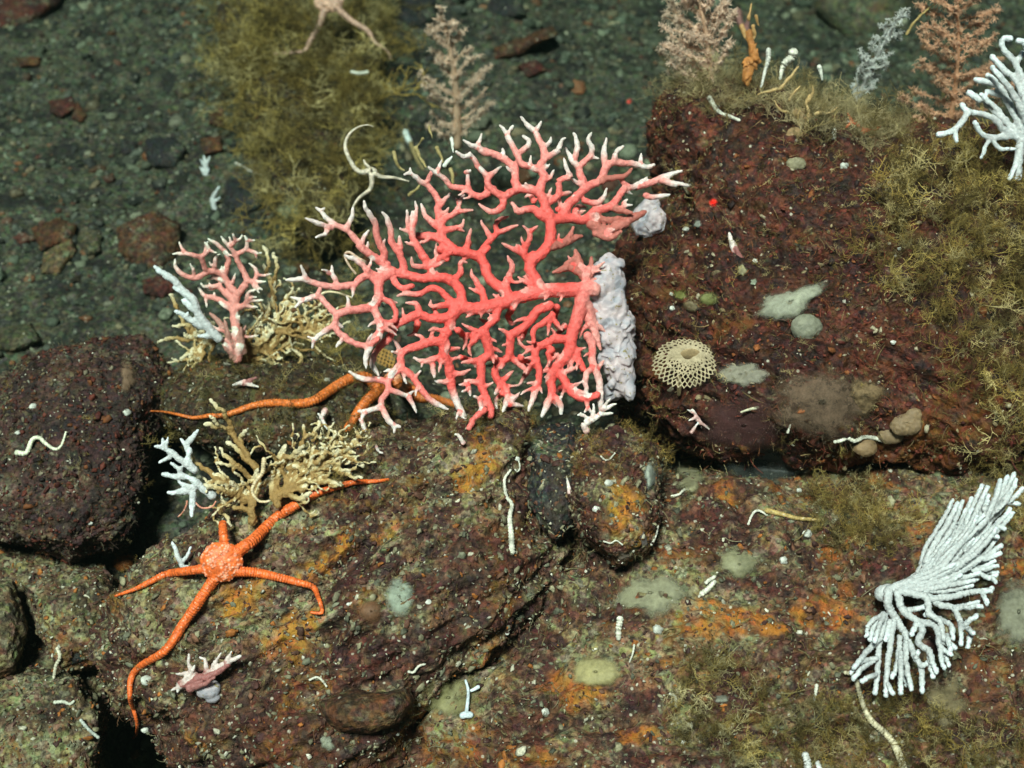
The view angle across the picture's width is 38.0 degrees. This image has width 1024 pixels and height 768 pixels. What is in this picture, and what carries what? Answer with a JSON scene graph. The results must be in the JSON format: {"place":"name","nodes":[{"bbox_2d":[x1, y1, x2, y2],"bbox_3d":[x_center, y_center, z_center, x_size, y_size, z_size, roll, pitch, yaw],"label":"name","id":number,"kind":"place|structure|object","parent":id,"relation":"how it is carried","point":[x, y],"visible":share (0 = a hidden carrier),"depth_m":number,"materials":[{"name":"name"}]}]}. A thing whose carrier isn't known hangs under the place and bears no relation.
{"place":"outdoors","nodes":[
{"label":"outdoors","id":0,"kind":"place"},
{"bbox_2d":[0,0,1023,767],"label":"seabed","id":1,"kind":"structure","parent":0,"point":[132,306],"depth_m":1.91,"materials":[{"name":"gravel"}]},
{"bbox_2d":[0,322,40,351],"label":"cobble","id":2,"kind":"object","parent":1,"relation":"on","point":[15,338],"visible":1,"depth_m":1.63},
{"bbox_2d":[15,56,40,66],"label":"cobble","id":3,"kind":"object","parent":1,"relation":"on","point":[27,61],"visible":1,"depth_m":2.10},
{"bbox_2d":[0,0,59,27],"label":"cobble","id":4,"kind":"object","parent":1,"relation":"on","point":[14,12],"visible":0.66,"depth_m":2.19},
{"bbox_2d":[0,666,104,767],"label":"rock","id":5,"kind":"object","parent":1,"relation":"on","point":[66,735],"visible":0.78,"depth_m":1.18,"materials":[{"name":"stone"}]},
{"bbox_2d":[31,217,76,250],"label":"cobble","id":6,"kind":"object","parent":1,"relation":"on","point":[52,233],"visible":0.94,"depth_m":1.77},
{"bbox_2d":[41,239,75,275],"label":"cobble","id":7,"kind":"object","parent":1,"relation":"on","point":[56,259],"visible":1,"depth_m":1.74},
{"bbox_2d":[0,546,118,767],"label":"rock","id":8,"kind":"object","parent":1,"relation":"on","point":[36,564],"visible":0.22,"depth_m":1.28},
{"bbox_2d":[0,578,27,678],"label":"stone","id":9,"kind":"object","parent":8,"relation":"on","point":[13,628],"visible":1,"depth_m":1.21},
{"bbox_2d":[48,97,74,118],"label":"cobble","id":10,"kind":"object","parent":1,"relation":"on","point":[61,108],"visible":1,"depth_m":2.00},
{"bbox_2d":[21,567,115,672],"bbox_3d":[-0.375,0.201,1.273,0.079,0.120,0.147,-21,46,-22],"label":"rock","id":11,"kind":"object","parent":1,"relation":"on","point":[63,602],"visible":0.65,"depth_m":1.22,"materials":[{"name":"stone"}]},
{"bbox_2d":[71,101,85,121],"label":"cobble","id":12,"kind":"object","parent":1,"relation":"on","point":[79,114],"visible":1,"depth_m":1.99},
{"bbox_2d":[0,334,173,562],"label":"boulder","id":13,"kind":"object","parent":1,"relation":"on","point":[54,423],"visible":0.8,"depth_m":1.28,"materials":[{"name":"stone"}]},
{"bbox_2d":[14,431,66,455],"bbox_3d":[-0.401,0.051,1.267,0.045,0.014,0.016,-6,42,-6],"label":"worm tube","id":14,"kind":"object","parent":13,"relation":"on","point":[29,446],"visible":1,"depth_m":1.26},
{"bbox_2d":[1,334,174,555],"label":"hydroid turf","id":15,"kind":"structure","parent":13,"relation":"on","point":[90,430],"depth_m":1.30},
{"bbox_2d":[122,363,134,390],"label":"sponge","id":16,"kind":"object","parent":13,"relation":"on","point":[128,378],"visible":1,"depth_m":1.31},
{"bbox_2d":[77,226,101,255],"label":"cobble","id":17,"kind":"object","parent":1,"relation":"on","point":[89,240],"visible":1,"depth_m":1.76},
{"bbox_2d":[112,555,132,571],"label":"sponge","id":18,"kind":"object","parent":1,"relation":"on","point":[120,563],"visible":0.94,"depth_m":1.33},
{"bbox_2d":[120,139,135,154],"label":"cobble","id":19,"kind":"object","parent":1,"relation":"on","point":[128,147],"visible":1,"depth_m":1.92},
{"bbox_2d":[116,210,180,268],"bbox_3d":[-0.435,-0.169,1.776,0.081,0.046,0.102,0,42,0],"label":"cobble","id":20,"kind":"object","parent":1,"relation":"on","point":[151,238],"visible":0.91,"depth_m":1.76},
{"bbox_2d":[141,275,174,297],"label":"cobble","id":21,"kind":"object","parent":1,"relation":"on","point":[160,286],"visible":0.83,"depth_m":1.70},
{"bbox_2d":[144,136,186,167],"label":"cobble","id":22,"kind":"object","parent":1,"relation":"on","point":[166,152],"visible":1,"depth_m":1.89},
{"bbox_2d":[173,81,192,98],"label":"cobble","id":23,"kind":"object","parent":1,"relation":"on","point":[179,91],"visible":0.98,"depth_m":2.03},
{"bbox_2d":[199,156,209,175],"bbox_3d":[-0.390,-0.273,1.887,0.014,0.028,0.022,0,42,0],"label":"coral nub","id":24,"kind":"object","parent":1,"relation":"on","point":[205,168],"visible":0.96,"depth_m":1.89},
{"bbox_2d":[200,136,223,154],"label":"cobble","id":25,"kind":"object","parent":1,"relation":"on","point":[210,145],"visible":1,"depth_m":1.91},
{"bbox_2d":[208,112,224,126],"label":"cobble","id":26,"kind":"object","parent":1,"relation":"on","point":[214,118],"visible":0.67,"depth_m":1.95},
{"bbox_2d":[223,175,264,214],"bbox_3d":[-0.334,-0.234,1.856,0.054,0.031,0.070,0,42,0],"label":"cobble","id":27,"kind":"object","parent":1,"relation":"on","point":[233,192],"visible":0.73,"depth_m":1.84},
{"bbox_2d":[159,352,395,465],"bbox_3d":[-0.211,0.020,1.330,0.218,0.130,0.189,0,42,0],"label":"rock","id":28,"kind":"object","parent":1,"relation":"on","point":[261,436],"visible":0.56,"depth_m":1.26,"materials":[{"name":"stone"}]},
{"bbox_2d":[153,265,222,342],"bbox_3d":[-0.281,-0.067,1.282,0.067,0.059,0.020,22,46,22],"label":"white coral","id":29,"kind":"object","parent":28,"relation":"on","point":[199,319],"visible":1,"depth_m":1.28},
{"bbox_2d":[173,233,270,363],"bbox_3d":[-0.247,-0.082,1.299,0.073,0.104,0.061,34,52,32],"label":"pink coral","id":30,"kind":"object","parent":28,"relation":"on","point":[234,345],"visible":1,"depth_m":1.29},
{"bbox_2d":[232,377,258,387],"bbox_3d":[-0.225,-0.001,1.257,0.023,0.008,0.008,0,42,0],"label":"coral nub","id":31,"kind":"object","parent":28,"relation":"on","point":[244,382],"visible":1,"depth_m":1.26},
{"bbox_2d":[157,245,350,369],"bbox_3d":[-0.229,-0.059,1.315,0.168,0.085,0.089,-14,44,-15],"label":"twig coral","id":32,"kind":"object","parent":28,"relation":"on","point":[284,333],"visible":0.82,"depth_m":1.32},
{"bbox_2d":[154,331,399,450],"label":"hydroid turf","id":33,"kind":"structure","parent":28,"relation":"on","point":[280,385],"depth_m":1.26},
{"bbox_2d":[151,371,453,432],"bbox_3d":[-0.152,0.033,1.357,0.303,0.195,0.156,-25,48,-25],"label":"brittle star","id":34,"kind":"object","parent":28,"relation":"on","point":[370,397],"visible":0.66,"depth_m":1.26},
{"bbox_2d":[215,0,383,240],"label":"rock","id":35,"kind":"object","parent":1,"relation":"on","point":[289,99],"visible":0.3,"depth_m":1.89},
{"bbox_2d":[278,198,308,225],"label":"sponge","id":36,"kind":"object","parent":35,"relation":"on","point":[286,210],"visible":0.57,"depth_m":1.69},
{"bbox_2d":[180,0,438,280],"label":"hydroid turf","id":37,"kind":"structure","parent":35,"relation":"on","point":[307,86],"depth_m":1.87,"materials":[{"name":"plant"}]},
{"bbox_2d":[274,0,391,59],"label":"brittle star","id":38,"kind":"object","parent":35,"relation":"on","point":[324,7],"visible":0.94,"depth_m":1.92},
{"bbox_2d":[253,254,389,357],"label":"hydroid turf","id":39,"kind":"structure","parent":1,"relation":"on","point":[363,338],"depth_m":1.59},
{"bbox_2d":[86,403,574,767],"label":"rock slab","id":40,"kind":"object","parent":1,"relation":"on","point":[426,650],"visible":0.56,"depth_m":1.07,"materials":[{"name":"stone"}]},
{"bbox_2d":[171,541,191,566],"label":"white coral","id":41,"kind":"object","parent":40,"relation":"on","point":[180,561],"visible":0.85,"depth_m":1.10},
{"bbox_2d":[154,429,216,517],"bbox_3d":[-0.239,0.066,1.088,0.034,0.045,0.047,-15,44,-16],"label":"white coral","id":42,"kind":"object","parent":40,"relation":"on","point":[187,463],"visible":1,"depth_m":1.09},
{"bbox_2d":[171,651,241,702],"bbox_3d":[-0.214,0.206,1.043,0.050,0.036,0.020,0,42,0],"label":"coral stub","id":43,"kind":"object","parent":40,"relation":"on","point":[205,685],"visible":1,"depth_m":1.04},
{"bbox_2d":[114,478,388,738],"bbox_3d":[-0.221,0.237,1.196,0.259,0.371,0.145,0,42,0],"label":"brittle star","id":44,"kind":"object","parent":40,"relation":"on","point":[221,560],"visible":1,"depth_m":1.07,"materials":[{"name":"orange"}]},
{"bbox_2d":[191,398,375,526],"bbox_3d":[-0.171,0.059,1.100,0.141,0.073,0.065,0,42,0],"label":"twig coral","id":45,"kind":"object","parent":40,"relation":"on","point":[312,468],"visible":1,"depth_m":1.10},
{"bbox_2d":[250,457,270,502],"bbox_3d":[-0.184,0.070,1.087,0.015,0.026,0.024,0,42,0],"label":"tube","id":46,"kind":"object","parent":45,"relation":"hanging from","point":[262,470],"visible":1,"depth_m":1.09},
{"bbox_2d":[118,421,532,708],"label":"hydroid turf","id":47,"kind":"structure","parent":40,"relation":"on","point":[351,502],"depth_m":1.09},
{"bbox_2d":[297,413,408,503],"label":"hydroid turf","id":48,"kind":"structure","parent":40,"relation":"on","point":[340,478],"depth_m":1.14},
{"bbox_2d":[318,687,413,733],"bbox_3d":[-0.104,0.230,1.050,0.070,0.064,0.058,0,42,0],"label":"stone","id":49,"kind":"object","parent":40,"relation":"on","point":[356,710],"visible":0.94,"depth_m":1.02,"materials":[{"name":"stone"}]},
{"bbox_2d":[360,601,380,621],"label":"sponge","id":50,"kind":"object","parent":40,"relation":"on","point":[369,610],"visible":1,"depth_m":1.05},
{"bbox_2d":[388,581,411,611],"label":"sponge","id":51,"kind":"object","parent":40,"relation":"on","point":[394,599],"visible":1,"depth_m":1.06},
{"bbox_2d":[422,395,545,459],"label":"hydroid turf","id":52,"kind":"structure","parent":40,"relation":"on","point":[532,419],"depth_m":1.14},
{"bbox_2d":[503,469,514,554],"bbox_3d":[-0.002,0.095,1.109,0.010,0.026,0.065,0,42,0],"label":"worm tube","id":53,"kind":"object","parent":40,"relation":"on","point":[511,542],"visible":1,"depth_m":1.10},
{"bbox_2d":[376,348,394,367],"bbox_3d":[-0.132,-0.024,1.518,0.026,0.020,0.018,0,42,0],"label":"lace disc","id":54,"kind":"object","parent":1,"relation":"on","point":[384,357],"visible":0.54,"depth_m":1.52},
{"bbox_2d":[395,0,437,27],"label":"cobble","id":55,"kind":"object","parent":1,"relation":"on","point":[408,15],"visible":0.84,"depth_m":2.10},
{"bbox_2d":[417,4,496,149],"bbox_3d":[-0.062,-0.345,1.665,0.089,0.185,0.060,0,42,0],"label":"feather coral","id":56,"kind":"object","parent":1,"relation":"on","point":[455,92],"visible":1,"depth_m":1.66},
{"bbox_2d":[487,0,525,18],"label":"cobble","id":57,"kind":"object","parent":1,"relation":"on","point":[514,9],"visible":0.89,"depth_m":2.17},
{"bbox_2d":[0,0,1023,767],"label":"encrusting grit","id":58,"kind":"object","parent":1,"relation":"on","point":[420,496],"visible":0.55,"depth_m":1.12,"materials":[{"name":"stone"}]},
{"bbox_2d":[1,0,1023,767],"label":"shell flecks","id":59,"kind":"object","parent":1,"relation":"on","point":[799,632],"visible":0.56,"depth_m":1.12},
{"bbox_2d":[494,26,557,59],"bbox_3d":[0.017,-0.483,2.106,0.108,0.041,0.059,-21,46,-22],"label":"cobble","id":60,"kind":"object","parent":1,"relation":"on","point":[520,46],"visible":1,"depth_m":2.08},
{"bbox_2d":[517,59,546,77],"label":"cobble","id":61,"kind":"object","parent":1,"relation":"on","point":[530,69],"visible":1,"depth_m":2.04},
{"bbox_2d":[652,339,716,395],"bbox_3d":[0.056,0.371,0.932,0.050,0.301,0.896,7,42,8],"label":"lace cup","id":62,"kind":"object","parent":1,"relation":"on","point":[688,354],"visible":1,"depth_m":1.15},
{"bbox_2d":[400,460,1023,767],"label":"rock ledge","id":63,"kind":"object","parent":1,"relation":"on","point":[510,717],"visible":0.45,"depth_m":1.07,"materials":[{"name":"stone"}]},
{"bbox_2d":[425,683,471,712],"bbox_3d":[-0.042,0.227,1.073,0.047,0.038,0.030,-33,52,-31],"label":"sponge","id":64,"kind":"object","parent":63,"relation":"on","point":[446,698],"visible":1,"depth_m":1.08},
{"bbox_2d":[460,679,479,718],"bbox_3d":[-0.030,0.228,1.073,0.012,0.010,0.030,5,42,5],"label":"stalked polyp","id":65,"kind":"object","parent":63,"relation":"on","point":[466,713],"visible":1,"depth_m":1.07},
{"bbox_2d":[0,71,1023,767],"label":"algal fuzz","id":66,"kind":"object","parent":63,"relation":"on","point":[652,119],"visible":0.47,"depth_m":1.14,"materials":[{"name":"plant"}]},
{"bbox_2d":[527,422,577,544],"bbox_3d":[0.035,0.078,1.174,0.051,0.104,0.145,0,42,0],"label":"rock","id":67,"kind":"object","parent":63,"relation":"on","point":[551,484],"visible":0.59,"depth_m":1.12,"materials":[{"name":"stone"}]},
{"bbox_2d":[575,659,618,683],"bbox_3d":[0.062,0.205,1.071,0.041,0.021,0.033,0,42,0],"label":"sponge","id":68,"kind":"object","parent":63,"relation":"on","point":[594,671],"visible":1,"depth_m":1.06},
{"bbox_2d":[565,425,664,566],"bbox_3d":[0.079,0.085,1.137,0.080,0.109,0.152,0,42,0],"label":"rock","id":69,"kind":"object","parent":63,"relation":"on","point":[608,533],"visible":0.75,"depth_m":1.08,"materials":[{"name":"stone"}]},
{"bbox_2d":[577,398,615,433],"bbox_3d":[0.063,0.022,1.119,0.029,0.026,0.012,-21,46,-22],"label":"coral sprig","id":70,"kind":"object","parent":69,"relation":"on","point":[593,417],"visible":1,"depth_m":1.12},
{"bbox_2d":[555,415,675,476],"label":"hydroid turf","id":71,"kind":"structure","parent":69,"relation":"on","point":[637,436],"depth_m":1.11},
{"bbox_2d":[618,576,682,612],"bbox_3d":[0.101,0.156,1.091,0.062,0.026,0.040,18,45,19],"label":"sponge","id":72,"kind":"object","parent":63,"relation":"on","point":[652,600],"visible":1,"depth_m":1.08},
{"bbox_2d":[645,463,662,486],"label":"sponge","id":73,"kind":"object","parent":63,"relation":"on","point":[650,474],"visible":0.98,"depth_m":1.09},
{"bbox_2d":[678,460,701,491],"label":"sponge","id":74,"kind":"object","parent":63,"relation":"on","point":[690,483],"visible":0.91,"depth_m":1.19},
{"bbox_2d":[653,633,790,767],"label":"hydroid turf","id":75,"kind":"structure","parent":63,"relation":"on","point":[719,666],"depth_m":1.03,"materials":[{"name":"plant"}]},
{"bbox_2d":[721,550,755,577],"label":"sponge","id":76,"kind":"object","parent":63,"relation":"on","point":[737,566],"visible":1,"depth_m":1.09},
{"bbox_2d":[764,508,819,521],"bbox_3d":[0.212,0.099,1.121,0.043,0.012,0.008,0,42,0],"label":"worm tube","id":77,"kind":"object","parent":63,"relation":"on","point":[778,513],"visible":1,"depth_m":1.12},
{"bbox_2d":[793,463,942,578],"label":"hydroid turf","id":78,"kind":"structure","parent":63,"relation":"on","point":[850,509],"depth_m":1.12,"materials":[{"name":"plant"}]},
{"bbox_2d":[843,671,906,767],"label":"worm tube","id":79,"kind":"object","parent":63,"relation":"on","point":[886,734],"visible":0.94,"depth_m":1.03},
{"bbox_2d":[745,657,1023,767],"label":"hydroid turf","id":80,"kind":"structure","parent":63,"relation":"on","point":[942,732],"depth_m":1.03,"materials":[{"name":"plant"}]},
{"bbox_2d":[849,471,1023,697],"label":"white coral","id":81,"kind":"object","parent":63,"relation":"on","point":[951,559],"visible":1,"depth_m":1.05},
{"bbox_2d":[930,682,963,723],"bbox_3d":[0.308,0.223,1.052,0.036,0.016,0.054,0,42,0],"label":"sponge","id":82,"kind":"object","parent":63,"relation":"on","point":[949,692],"visible":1,"depth_m":1.04},
{"bbox_2d":[947,454,1023,539],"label":"hydroid turf","id":83,"kind":"structure","parent":63,"relation":"on","point":[970,482],"depth_m":1.15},
{"bbox_2d":[999,586,1023,640],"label":"sponge","id":84,"kind":"object","parent":63,"relation":"on","point":[1011,614],"visible":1,"depth_m":1.08},
{"bbox_2d":[601,79,1023,476],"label":"boulder","id":85,"kind":"object","parent":1,"relation":"on","point":[750,294],"visible":0.41,"depth_m":1.18,"materials":[{"name":"stone"}]},
{"bbox_2d":[285,116,688,433],"bbox_3d":[0.028,-0.091,1.170,0.395,0.192,0.199,-27,48,-27],"label":"fan coral","id":86,"kind":"object","parent":85,"relation":"on","point":[606,316],"visible":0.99,"depth_m":1.15},
{"bbox_2d":[343,124,408,206],"bbox_3d":[-0.121,-0.193,1.301,0.052,0.054,0.044,-12,43,-13],"label":"brittle star","id":87,"kind":"object","parent":86,"relation":"on","point":[371,172],"visible":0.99,"depth_m":1.29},
{"bbox_2d":[392,125,453,196],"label":"twig coral","id":88,"kind":"object","parent":86,"relation":"attached to","point":[416,150],"visible":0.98,"depth_m":1.36},
{"bbox_2d":[656,0,700,77],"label":"feather coral","id":89,"kind":"object","parent":85,"relation":"on","point":[671,5],"visible":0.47,"depth_m":1.48},
{"bbox_2d":[658,0,739,83],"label":"feather coral","id":90,"kind":"object","parent":85,"relation":"on","point":[706,34],"visible":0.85,"depth_m":1.37},
{"bbox_2d":[688,409,709,433],"bbox_3d":[0.145,0.029,1.159,0.018,0.018,0.011,0,42,0],"label":"coral nub","id":91,"kind":"object","parent":85,"relation":"on","point":[696,417],"visible":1,"depth_m":1.16},
{"bbox_2d":[701,293,716,304],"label":"sponge","id":92,"kind":"object","parent":85,"relation":"on","point":[707,299],"visible":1,"depth_m":1.18},
{"bbox_2d":[707,95,740,121],"bbox_3d":[0.183,-0.239,1.294,0.008,0.011,0.038,-31,51,-30],"label":"worm tube","id":93,"kind":"object","parent":85,"relation":"on","point":[718,111],"visible":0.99,"depth_m":1.29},
{"bbox_2d":[728,232,743,257],"bbox_3d":[0.178,-0.109,1.190,0.007,0.017,0.021,-25,48,-25],"label":"coral nub","id":94,"kind":"object","parent":85,"relation":"on","point":[734,248],"visible":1,"depth_m":1.19},
{"bbox_2d":[719,364,766,384],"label":"sponge","id":95,"kind":"object","parent":85,"relation":"on","point":[738,374],"visible":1,"depth_m":1.14},
{"bbox_2d":[712,405,775,446],"bbox_3d":[0.178,0.031,1.151,0.073,0.069,0.019,14,44,16],"label":"sponge","id":96,"kind":"object","parent":85,"relation":"on","point":[748,428],"visible":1,"depth_m":1.14},
{"bbox_2d":[739,3,758,39],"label":"twig coral","id":97,"kind":"object","parent":85,"relation":"on","point":[742,28],"visible":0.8,"depth_m":1.36},
{"bbox_2d":[741,29,761,86],"bbox_3d":[0.210,-0.288,1.307,0.018,0.039,0.036,0,42,0],"label":"sponge","id":98,"kind":"object","parent":85,"relation":"on","point":[751,62],"visible":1,"depth_m":1.30},
{"bbox_2d":[732,448,794,480],"bbox_3d":[0.202,0.057,1.159,0.076,0.074,0.048,0,42,0],"label":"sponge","id":99,"kind":"object","parent":85,"relation":"on","point":[772,466],"visible":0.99,"depth_m":1.19},
{"bbox_2d":[760,48,770,86],"bbox_3d":[0.223,-0.278,1.306,0.010,0.027,0.024,0,42,0],"label":"worm tube","id":100,"kind":"object","parent":85,"relation":"on","point":[768,55],"visible":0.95,"depth_m":1.30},
{"bbox_2d":[637,40,938,157],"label":"hydroid turf","id":101,"kind":"structure","parent":85,"relation":"on","point":[865,116],"depth_m":1.32,"materials":[{"name":"plant"}]},
{"bbox_2d":[779,48,797,79],"bbox_3d":[0.242,-0.281,1.305,0.023,0.023,0.010,-33,51,-31],"label":"worm tube","id":102,"kind":"object","parent":85,"relation":"on","point":[789,58],"visible":1,"depth_m":1.30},
{"bbox_2d":[761,285,821,317],"bbox_3d":[0.221,-0.063,1.157,0.068,0.031,0.039,-6,42,-7],"label":"sponge","id":103,"kind":"object","parent":85,"relation":"on","point":[778,306],"visible":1,"depth_m":1.14},
{"bbox_2d":[786,157,805,169],"bbox_3d":[0.233,-0.181,1.220,0.017,0.010,0.009,0,42,0],"label":"sea squirt","id":104,"kind":"object","parent":85,"relation":"on","point":[795,163],"visible":1,"depth_m":1.22},
{"bbox_2d":[786,107,806,135],"bbox_3d":[0.242,-0.218,1.272,0.019,0.028,0.057,14,44,15],"label":"sea squirt","id":105,"kind":"object","parent":85,"relation":"on","point":[789,132],"visible":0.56,"depth_m":1.25},
{"bbox_2d":[757,66,837,126],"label":"twig coral","id":106,"kind":"object","parent":85,"relation":"on","point":[808,98],"visible":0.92,"depth_m":1.27},
{"bbox_2d":[629,123,973,455],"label":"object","id":107,"kind":"structure","parent":85,"relation":"on","point":[780,242],"depth_m":1.18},
{"bbox_2d":[791,314,822,338],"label":"sponge","id":108,"kind":"object","parent":85,"relation":"on","point":[807,326],"visible":1,"depth_m":1.13},
{"bbox_2d":[766,362,869,445],"bbox_3d":[0.238,0.016,1.126,0.094,0.057,0.048,0,42,0],"label":"hydroid mound","id":109,"kind":"object","parent":85,"relation":"on","point":[827,403],"visible":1,"depth_m":1.11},
{"bbox_2d":[833,435,882,443],"bbox_3d":[0.265,0.043,1.132,0.042,0.014,0.007,-10,43,-11],"label":"worm tube","id":110,"kind":"object","parent":85,"relation":"on","point":[861,438],"visible":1,"depth_m":1.13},
{"bbox_2d":[853,439,876,456],"bbox_3d":[0.270,0.049,1.136,0.019,0.012,0.012,0,42,0],"label":"sea squirt","id":111,"kind":"object","parent":85,"relation":"on","point":[867,448],"visible":1,"depth_m":1.13},
{"bbox_2d":[851,376,890,416],"bbox_3d":[0.271,0.011,1.136,0.038,0.042,0.033,0,42,0],"label":"hydroid mound","id":112,"kind":"object","parent":85,"relation":"on","point":[866,397],"visible":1,"depth_m":1.12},
{"bbox_2d":[850,7,909,103],"bbox_3d":[0.348,-0.310,1.407,0.045,0.104,0.026,4,42,4],"label":"feather coral","id":113,"kind":"object","parent":85,"relation":"on","point":[888,36],"visible":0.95,"depth_m":1.40},
{"bbox_2d":[877,408,922,443],"bbox_3d":[0.295,0.034,1.129,0.032,0.032,0.016,0,42,0],"label":"sea squirt","id":114,"kind":"object","parent":85,"relation":"on","point":[912,417],"visible":1,"depth_m":1.12},
{"bbox_2d":[832,215,1023,486],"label":"hydroid turf","id":115,"kind":"structure","parent":85,"relation":"on","point":[1007,364],"depth_m":1.13,"materials":[{"name":"plant"}]},
{"bbox_2d":[850,87,1023,332],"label":"hydroid turf","id":116,"kind":"structure","parent":85,"relation":"on","point":[919,162],"depth_m":1.19,"materials":[{"name":"plant"}]},
{"bbox_2d":[897,0,1014,122],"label":"feather coral","id":117,"kind":"object","parent":85,"relation":"on","point":[931,67],"visible":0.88,"depth_m":1.35},
{"bbox_2d":[936,35,1023,180],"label":"white coral","id":118,"kind":"object","parent":85,"relation":"on","point":[1006,127],"visible":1,"depth_m":1.20},
{"bbox_2d":[814,0,912,37],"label":"cobble","id":119,"kind":"object","parent":1,"relation":"on","point":[850,18],"visible":0.62,"depth_m":2.38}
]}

